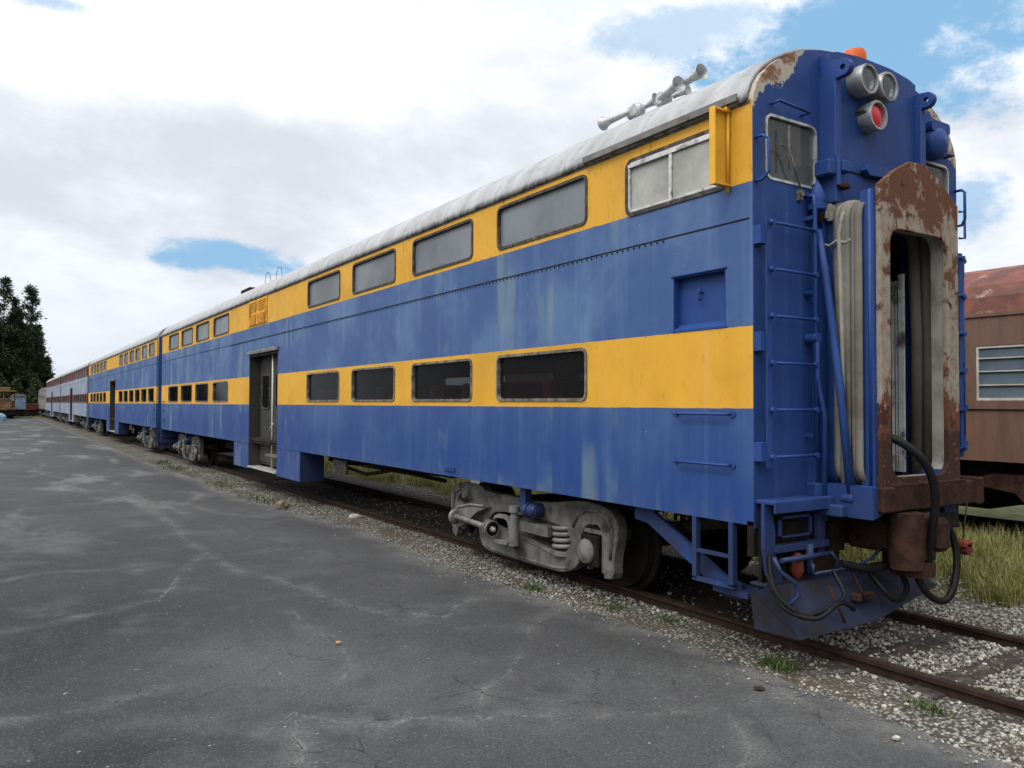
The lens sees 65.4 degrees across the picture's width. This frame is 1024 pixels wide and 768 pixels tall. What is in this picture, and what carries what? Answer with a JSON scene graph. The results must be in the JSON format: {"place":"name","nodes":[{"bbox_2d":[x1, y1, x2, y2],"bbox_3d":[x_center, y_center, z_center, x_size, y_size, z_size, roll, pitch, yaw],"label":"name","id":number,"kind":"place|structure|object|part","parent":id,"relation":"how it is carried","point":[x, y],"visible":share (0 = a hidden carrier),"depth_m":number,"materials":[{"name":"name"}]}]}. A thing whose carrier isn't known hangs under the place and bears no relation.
{"place":"outdoors","nodes":[
{"label":"outdoors","id":0,"kind":"place"},
{"bbox_2d":[0,413,6,420],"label":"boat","id":1,"kind":"object","parent":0,"point":[3,417],"visible":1,"depth_m":83.74,"materials":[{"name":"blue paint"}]},
{"bbox_2d":[0,417,1015,767],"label":"pavement","id":2,"kind":"structure","parent":0,"point":[154,615],"depth_m":6.07,"materials":[{"name":"grey asphalt"}]},
{"bbox_2d":[0,387,17,418],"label":"locomotive","id":3,"kind":"object","parent":2,"relation":"on","point":[8,409],"visible":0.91,"depth_m":95.83,"materials":[{"name":"yellow paint"}]},
{"bbox_2d":[10,394,26,413],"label":"tool van","id":4,"kind":"object","parent":2,"relation":"on","point":[20,402],"visible":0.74,"depth_m":104.76,"materials":[{"name":"blue metal"}]},
{"bbox_2d":[275,500,289,508],"bbox_3d":[-4.299,2.274,14.935,0.262,0.188,0.203,1,-2,-33],"label":"stone","id":5,"kind":"object","parent":2,"relation":"on","point":[282,504],"visible":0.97,"depth_m":14.86,"materials":[{"name":"beige stone"}]},
{"bbox_2d":[892,735,900,740],"bbox_3d":[2.255,2.076,4.683,0.049,0.028,0.042,1,-2,-33],"label":"stone","id":6,"kind":"object","parent":2,"relation":"on","point":[896,737],"visible":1,"depth_m":4.67,"materials":[{"name":"white stone"}]},
{"bbox_2d":[0,0,1023,384],"label":"sky","id":7,"kind":"structure","parent":0,"point":[159,159],"materials":[{"name":"white"}]},
{"bbox_2d":[14,414,1023,767],"bbox_3d":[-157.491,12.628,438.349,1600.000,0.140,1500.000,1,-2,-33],"label":"ground","id":8,"kind":"structure","parent":0,"point":[718,638],"depth_m":7.70,"materials":[{"name":"grey gravel"}]},
{"bbox_2d":[0,370,42,416],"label":"undergrowth","id":9,"kind":"object","parent":8,"relation":"on","point":[32,395],"visible":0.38,"depth_m":118.00,"materials":[{"name":"green plant"}]},
{"bbox_2d":[0,276,43,388],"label":"pine tree","id":10,"kind":"object","parent":8,"relation":"on","point":[12,318],"visible":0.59,"depth_m":120.24,"materials":[{"name":"green plant"}]},
{"bbox_2d":[0,281,54,394],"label":"pine tree","id":11,"kind":"object","parent":8,"relation":"on","point":[32,342],"visible":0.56,"depth_m":122.00,"materials":[{"name":"green plant"}]},
{"bbox_2d":[25,403,43,413],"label":"flat wagon","id":12,"kind":"object","parent":8,"relation":"on","point":[32,408],"visible":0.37,"depth_m":112.34,"materials":[{"name":"red metal"}]},
{"bbox_2d":[31,323,54,380],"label":"pine tree","id":13,"kind":"object","parent":8,"relation":"on","point":[39,326],"visible":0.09,"depth_m":126.53,"materials":[{"name":"green plant"}]},
{"bbox_2d":[148,459,170,465],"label":"weed","id":14,"kind":"object","parent":8,"relation":"on","point":[160,461],"visible":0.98,"depth_m":26.00,"materials":[{"name":"green plant"}]},
{"bbox_2d":[153,464,189,472],"bbox_3d":[-9.989,2.468,23.680,0.810,0.153,3.037,2,-2,-42],"label":"weed","id":15,"kind":"object","parent":8,"relation":"on","point":[178,468],"visible":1,"depth_m":23.72,"materials":[{"name":"green plant"}]},
{"bbox_2d":[206,479,242,489],"bbox_3d":[-6.910,2.374,19.228,0.738,0.137,3.278,1,-2,-33],"label":"weed","id":16,"kind":"object","parent":8,"relation":"on","point":[222,485],"visible":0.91,"depth_m":19.07,"materials":[{"name":"green plant"}]},
{"bbox_2d":[236,492,278,503],"bbox_3d":[-5.072,2.315,16.230,0.737,0.117,2.979,1,-2,-33],"label":"weed","id":17,"kind":"object","parent":8,"relation":"on","point":[258,497],"visible":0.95,"depth_m":16.18,"materials":[{"name":"green plant"}]},
{"bbox_2d":[290,499,344,515],"bbox_3d":[-3.709,2.300,15.004,0.909,0.096,2.505,1,-2,-33],"label":"weed","id":18,"kind":"object","parent":8,"relation":"on","point":[315,506],"visible":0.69,"depth_m":14.96,"materials":[{"name":"green plant"}]},
{"bbox_2d":[349,514,361,518],"bbox_3d":[-2.671,2.266,13.610,0.229,0.110,0.171,1,-2,-33],"label":"stone","id":19,"kind":"object","parent":8,"relation":"on","point":[352,516],"visible":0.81,"depth_m":13.55,"materials":[{"name":"white stone"}]},
{"bbox_2d":[517,581,543,591],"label":"weed","id":20,"kind":"object","parent":8,"relation":"on","point":[530,586],"visible":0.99,"depth_m":8.50,"materials":[{"name":"green plant"}]},
{"bbox_2d":[42,415,1023,727],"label":"railway track","id":21,"kind":"structure","parent":8,"relation":"on","point":[918,681],"depth_m":6.75,"materials":[{"name":"rusted steel"},{"name":"weathered wood"}]},
{"bbox_2d":[38,387,46,416],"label":"coach","id":22,"kind":"object","parent":21,"relation":"on","point":[42,398],"visible":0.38,"depth_m":105.59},
{"bbox_2d":[45,373,81,421],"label":"gallery car","id":23,"kind":"object","parent":21,"relation":"on","point":[53,395],"visible":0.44,"depth_m":82.22,"materials":[{"name":"silver metal"}]},
{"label":"door","id":24,"kind":"part","parent":23,"relation":"part of","materials":[{"name":"grey metal"}]},
{"bbox_2d":[60,360,95,430],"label":"gallery car","id":25,"kind":"object","parent":21,"relation":"on","point":[74,394],"visible":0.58,"depth_m":59.11,"materials":[{"name":"silver metal"}]},
{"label":"door","id":26,"kind":"part","parent":25,"relation":"part of","materials":[{"name":"grey metal"}]},
{"bbox_2d":[87,327,171,451],"bbox_3d":[-18.436,0.418,39.987,2.924,4.856,26.750,1,-2,-33],"label":"gallery car","id":27,"kind":"object","parent":21,"relation":"on","point":[124,394],"visible":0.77,"depth_m":34.79,"materials":[{"name":"blue paint"}]},
{"bbox_3d":[-19.630,1.105,39.524,0.300,2.500,2.174,1,-2,-33],"label":"door","id":28,"kind":"part","parent":27,"relation":"part of","materials":[{"name":"grey metal"}]},
{"bbox_3d":[-18.021,-1.112,36.852,0.062,0.496,1.286,1,-2,-33],"label":"window","id":29,"kind":"part","parent":27,"relation":"part of","materials":[{"name":"grey glass"}]},
{"bbox_3d":[-17.075,-1.146,35.380,0.062,0.496,1.286,1,-2,-33],"label":"window","id":30,"kind":"part","parent":27,"relation":"part of","materials":[{"name":"grey glass"}]},
{"bbox_3d":[-16.128,-1.180,33.908,0.062,0.496,1.286,1,-2,-33],"label":"window","id":31,"kind":"part","parent":27,"relation":"part of","materials":[{"name":"grey glass"}]},
{"bbox_3d":[-15.182,-1.214,32.437,0.062,0.496,1.286,1,-2,-33],"label":"window","id":32,"kind":"part","parent":27,"relation":"part of","materials":[{"name":"grey glass"}]},
{"bbox_3d":[-15.189,0.476,32.393,0.062,0.516,1.286,1,-2,-33],"label":"window","id":33,"kind":"part","parent":27,"relation":"part of","materials":[{"name":"grey glass"}]},
{"bbox_3d":[-14.243,0.442,30.922,0.062,0.516,1.286,1,-2,-33],"label":"window","id":34,"kind":"part","parent":27,"relation":"part of","materials":[{"name":"grey glass"}]},
{"bbox_3d":[-14.235,-1.248,30.965,0.062,0.496,1.286,1,-2,-33],"label":"window","id":35,"kind":"part","parent":27,"relation":"part of","materials":[{"name":"grey glass"}]},
{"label":"window","id":36,"kind":"part","parent":27,"relation":"part of","materials":[{"name":"grey glass"}]},
{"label":"window","id":37,"kind":"part","parent":27,"relation":"part of","materials":[{"name":"grey glass"}]},
{"bbox_2d":[160,47,983,640],"bbox_3d":[-3.969,-0.238,17.431,3.081,5.130,26.957,1,-2,-33],"label":"gallery car","id":38,"kind":"object","parent":21,"relation":"on","point":[740,299],"visible":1,"depth_m":6.89,"materials":[{"name":"blue paint"}]},
{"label":"window","id":39,"kind":"part","parent":38,"relation":"part of","materials":[{"name":"grey metal"}]},
{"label":"window","id":40,"kind":"part","parent":38,"relation":"part of","materials":[{"name":"grey glass"}]},
{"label":"window","id":41,"kind":"part","parent":38,"relation":"part of","materials":[{"name":"grey glass"}]},
{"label":"window","id":42,"kind":"part","parent":38,"relation":"part of","materials":[{"name":"grey glass"}]},
{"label":"window","id":43,"kind":"part","parent":38,"relation":"part of","materials":[{"name":"grey glass"}]},
{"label":"window","id":44,"kind":"part","parent":38,"relation":"part of","materials":[{"name":"grey glass"}]},
{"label":"window","id":45,"kind":"part","parent":38,"relation":"part of","materials":[{"name":"grey metal"}]},
{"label":"window","id":46,"kind":"part","parent":38,"relation":"part of","materials":[{"name":"grey glass"}]},
{"bbox_3d":[-5.189,0.589,17.072,0.300,2.500,2.174,1,-2,-33],"label":"door","id":47,"kind":"part","parent":38,"relation":"part of","materials":[{"name":"grey metal"}]},
{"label":"window","id":48,"kind":"part","parent":38,"relation":"part of","materials":[{"name":"grey metal"}]},
{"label":"window","id":49,"kind":"part","parent":38,"relation":"part of","materials":[{"name":"grey glass"}]},
{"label":"window","id":50,"kind":"part","parent":38,"relation":"part of","materials":[{"name":"grey metal"}]},
{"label":"window","id":51,"kind":"part","parent":38,"relation":"part of","materials":[{"name":"grey glass"}]},
{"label":"window","id":52,"kind":"part","parent":38,"relation":"part of","materials":[{"name":"grey metal"}]},
{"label":"window","id":53,"kind":"part","parent":38,"relation":"part of","materials":[{"name":"grey glass"}]},
{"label":"window","id":54,"kind":"part","parent":38,"relation":"part of","materials":[{"name":"black glass"}]},
{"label":"window","id":55,"kind":"part","parent":38,"relation":"part of","materials":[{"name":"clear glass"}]},
{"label":"window","id":56,"kind":"part","parent":38,"relation":"part of","materials":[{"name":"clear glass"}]},
{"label":"window","id":57,"kind":"part","parent":38,"relation":"part of","materials":[{"name":"grey glass"}]},
{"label":"window","id":58,"kind":"part","parent":38,"relation":"part of","materials":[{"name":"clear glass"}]},
{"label":"cab window","id":59,"kind":"part","parent":38,"relation":"part of","materials":[{"name":"glass"}]},
{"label":"window","id":60,"kind":"part","parent":38,"relation":"part of","materials":[{"name":"glass"}]},
{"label":"window","id":61,"kind":"part","parent":38,"relation":"part of","materials":[{"name":"glass"}]},
{"bbox_2d":[169,464,1023,767],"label":"ballast","id":62,"kind":"structure","parent":8,"relation":"on","point":[909,660],"depth_m":7.17,"materials":[{"name":"gravel"}]},
{"bbox_2d":[592,598,632,612],"bbox_3d":[0.952,2.130,7.680,0.324,0.098,0.503,1,-2,-33],"label":"weed","id":63,"kind":"object","parent":8,"relation":"on","point":[612,606],"visible":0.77,"depth_m":7.66,"materials":[{"name":"green plant"}]},
{"bbox_2d":[638,609,688,624],"bbox_3d":[1.391,2.128,7.247,0.250,0.084,0.531,1,-2,-33],"label":"weed","id":64,"kind":"object","parent":8,"relation":"on","point":[662,616],"visible":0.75,"depth_m":7.22,"materials":[{"name":"green plant"}]},
{"bbox_2d":[752,651,821,676],"bbox_3d":[2.026,2.076,5.947,0.242,0.126,0.543,1,-2,-33],"label":"weed","id":65,"kind":"object","parent":8,"relation":"on","point":[780,664],"visible":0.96,"depth_m":5.95,"materials":[{"name":"green plant"}]},
{"bbox_2d":[892,695,974,724],"bbox_3d":[2.689,2.071,5.089,0.243,0.097,0.527,1,-2,-33],"label":"weed","id":66,"kind":"object","parent":8,"relation":"on","point":[930,706],"visible":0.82,"depth_m":5.12,"materials":[{"name":"green plant"}]},
{"bbox_2d":[954,513,1023,545],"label":"railway track","id":67,"kind":"structure","parent":8,"relation":"on","point":[987,522],"depth_m":13.04,"materials":[{"name":"brown metal"}]},
{"bbox_2d":[505,265,1023,508],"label":"coach","id":68,"kind":"object","parent":67,"relation":"on","point":[993,457],"visible":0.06,"depth_m":11.20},
{"bbox_2d":[552,371,583,380],"bbox_3d":[1.419,0.035,19.438,0.045,0.770,1.500,1,-2,-33],"label":"window","id":69,"kind":"structure","parent":68,"relation":"in","point":[581,375],"depth_m":19.09,"materials":[{"name":"black glass"}]},
{"bbox_2d":[976,344,1023,399],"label":"window","id":70,"kind":"structure","parent":68,"relation":"in","point":[999,368],"depth_m":11.09,"materials":[{"name":"glass"}]},
{"bbox_2d":[324,456,1023,607],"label":"grass","id":71,"kind":"structure","parent":0,"point":[990,562],"depth_m":9.51,"materials":[{"name":"green plant"}]},
{"bbox_2d":[753,686,763,689],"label":"leaf","id":72,"kind":"object","parent":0,"point":[758,687],"visible":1,"depth_m":5.49,"materials":[{"name":"brown plant"}]}
]}

